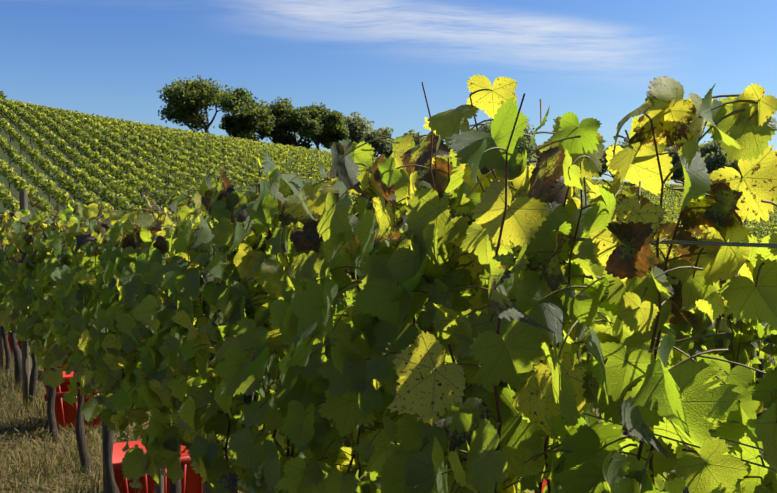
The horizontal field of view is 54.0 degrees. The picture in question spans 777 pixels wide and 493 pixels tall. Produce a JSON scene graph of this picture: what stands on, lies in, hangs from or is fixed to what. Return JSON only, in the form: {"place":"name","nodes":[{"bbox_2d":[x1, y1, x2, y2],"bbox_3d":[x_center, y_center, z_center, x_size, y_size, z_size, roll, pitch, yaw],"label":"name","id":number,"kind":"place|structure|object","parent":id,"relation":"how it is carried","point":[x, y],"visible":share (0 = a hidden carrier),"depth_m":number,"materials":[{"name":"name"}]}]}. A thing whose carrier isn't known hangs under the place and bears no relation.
{"place":"outdoors","nodes":[
{"label":"outdoors","id":0,"kind":"place"},
{"bbox_2d":[0,113,776,492],"bbox_3d":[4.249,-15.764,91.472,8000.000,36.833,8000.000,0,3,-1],"label":"ground","id":1,"kind":"structure","parent":0,"point":[18,169],"depth_m":70.85,"materials":[{"name":"green plant"}]},
{"bbox_2d":[0,91,8,100],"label":"crest tree","id":2,"kind":"object","parent":1,"relation":"on","point":[2,96],"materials":[{"name":"green plant"}]},
{"bbox_2d":[0,349,242,492],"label":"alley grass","id":3,"kind":"structure","parent":1,"relation":"on","point":[34,473],"depth_m":5.22,"materials":[{"name":"plant"}]},
{"bbox_2d":[3,333,21,356],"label":"vine trunks","id":4,"kind":"object","parent":3,"relation":"on","point":[10,344],"visible":0.06,"depth_m":9.11,"materials":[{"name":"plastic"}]},
{"bbox_2d":[44,371,116,431],"bbox_3d":[-2.363,1.186,6.000,0.637,0.420,0.424,-1,3,-24],"label":"crate stack","id":5,"kind":"object","parent":3,"relation":"on","point":[66,411],"visible":0.15,"depth_m":5.77,"materials":[{"name":"plastic"}]},
{"bbox_2d":[112,440,202,492],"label":"crate","id":6,"kind":"object","parent":3,"relation":"on","point":[191,480],"visible":0.23,"depth_m":4.18,"materials":[{"name":"plastic"}]},
{"bbox_2d":[541,479,550,491],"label":"crate stack","id":7,"kind":"object","parent":3,"relation":"on","point":[544,483],"depth_m":2.92,"materials":[{"name":"plastic"}]},
{"bbox_2d":[157,75,255,133],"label":"hill tree","id":8,"kind":"object","parent":1,"relation":"on","point":[194,90],"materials":[{"name":"green plant"}]},
{"bbox_2d":[0,190,479,492],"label":"vine posts","id":9,"kind":"object","parent":1,"relation":"on","point":[26,360],"visible":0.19,"depth_m":6.49,"materials":[{"name":"wood"}]},
{"bbox_2d":[219,94,275,141],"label":"hill tree","id":10,"kind":"object","parent":1,"relation":"on","point":[261,119],"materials":[{"name":"green plant"}]},
{"bbox_2d":[256,96,297,143],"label":"hill tree","id":11,"kind":"object","parent":1,"relation":"on","point":[278,105],"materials":[{"name":"green plant"}]},
{"bbox_2d":[269,108,324,150],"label":"hill tree","id":12,"kind":"object","parent":1,"relation":"on","point":[279,130],"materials":[{"name":"green plant"}]},
{"bbox_2d":[293,102,344,153],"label":"hill tree","id":13,"kind":"object","parent":1,"relation":"on","point":[334,119],"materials":[{"name":"green plant"}]},
{"bbox_2d":[314,122,356,150],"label":"hill tree","id":14,"kind":"object","parent":1,"relation":"on","point":[327,139],"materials":[{"name":"green plant"}]},
{"bbox_2d":[321,111,374,143],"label":"ridge tree","id":15,"kind":"object","parent":1,"relation":"on","point":[350,123],"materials":[{"name":"green plant"}]},
{"bbox_2d":[358,126,392,156],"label":"ridge tree","id":16,"kind":"object","parent":1,"relation":"on","point":[376,144],"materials":[{"name":"green plant"}]},
{"bbox_2d":[374,140,394,158],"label":"ridge tree","id":17,"kind":"object","parent":1,"relation":"on","point":[388,154],"visible":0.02,"depth_m":197.68,"materials":[{"name":"green plant"}]},
{"bbox_2d":[0,99,775,237],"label":"vineyard posts","id":18,"kind":"object","parent":1,"relation":"on","point":[207,163],"visible":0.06,"depth_m":93.63,"materials":[{"name":"wood"}]},
{"bbox_2d":[0,74,776,492],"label":"vine row","id":19,"kind":"object","parent":1,"relation":"on","point":[634,386],"depth_m":1.28,"materials":[{"name":"green plant"}]},
{"bbox_2d":[0,307,282,492],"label":"grape bunches","id":20,"kind":"object","parent":19,"relation":"attached to","point":[240,483],"visible":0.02,"depth_m":2.65,"materials":[{"name":"black food"}]},
{"bbox_2d":[0,82,706,492],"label":"vine shoots","id":21,"kind":"object","parent":19,"relation":"attached to","point":[420,308],"visible":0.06,"depth_m":1.21,"materials":[{"name":"plant"}]},
{"bbox_2d":[0,89,776,492],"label":"vine petioles","id":22,"kind":"object","parent":19,"relation":"attached to","point":[696,267],"visible":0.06,"depth_m":1.21,"materials":[{"name":"green plant"}]},
{"bbox_2d":[0,97,776,248],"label":"vineyard rows","id":23,"kind":"object","parent":1,"relation":"on","point":[203,143],"visible":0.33,"depth_m":91.04,"materials":[{"name":"green plant"}]},
{"bbox_2d":[403,129,424,145],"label":"ridge tree","id":24,"kind":"object","parent":1,"relation":"on","point":[415,134],"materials":[{"name":"green plant"}]},
{"bbox_2d":[470,118,536,163],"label":"ridge tree","id":25,"kind":"object","parent":1,"relation":"on","point":[486,127],"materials":[{"name":"green plant"}]},
{"bbox_2d":[529,144,539,160],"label":"ridge tree","id":26,"kind":"object","parent":1,"relation":"on","point":[536,148],"visible":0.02,"depth_m":220.05,"materials":[{"name":"green plant"}]},
{"bbox_2d":[405,243,776,458],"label":"vine row","id":27,"kind":"object","parent":1,"relation":"on","point":[693,346],"depth_m":3.67,"materials":[{"name":"green plant"}]},
{"bbox_2d":[592,154,607,176],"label":"ridge tree","id":28,"kind":"object","parent":1,"relation":"on","point":[605,162],"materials":[{"name":"green plant"}]},
{"bbox_2d":[599,146,614,179],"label":"ridge tree","id":29,"kind":"object","parent":1,"relation":"on","point":[601,161],"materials":[{"name":"green plant"}]},
{"bbox_2d":[604,137,628,156],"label":"ridge tree","id":30,"kind":"object","parent":1,"relation":"on","point":[625,145],"visible":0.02,"depth_m":195.01,"materials":[{"name":"green plant"}]},
{"bbox_2d":[467,290,776,438],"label":"grape bunches","id":31,"kind":"object","parent":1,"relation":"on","point":[766,349],"depth_m":6.12,"materials":[{"name":"food"}]},
{"bbox_2d":[663,147,684,180],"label":"ridge tree","id":32,"kind":"object","parent":1,"relation":"on","point":[678,173],"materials":[{"name":"green plant"}]},
{"bbox_2d":[576,331,776,428],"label":"vine wires","id":33,"kind":"object","parent":1,"relation":"on","point":[735,338],"depth_m":3.60,"materials":[{"name":"grey metal"}]},
{"bbox_2d":[679,167,716,180],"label":"ridge tree","id":34,"kind":"object","parent":1,"relation":"on","point":[709,171],"depth_m":192.86,"materials":[{"name":"green plant"}]},
{"bbox_2d":[697,140,740,171],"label":"ridge tree","id":35,"kind":"object","parent":1,"relation":"on","point":[709,151],"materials":[{"name":"green plant"}]},
{"bbox_2d":[0,0,776,184],"label":"sky","id":36,"kind":"structure","parent":0,"point":[597,59],"materials":[{"name":"blue"}]},
{"bbox_2d":[155,226,776,492],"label":"vine wires","id":37,"kind":"object","parent":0,"point":[769,245],"depth_m":1.00,"materials":[{"name":"grey metal"}]},
{"bbox_2d":[421,297,759,419],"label":"vine row canes","id":38,"kind":"object","parent":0,"point":[732,347],"depth_m":3.61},
{"bbox_2d":[715,279,764,416],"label":"vine posts","id":39,"kind":"object","parent":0,"point":[760,366],"depth_m":3.56,"materials":[{"name":"brown wood"}]}
]}

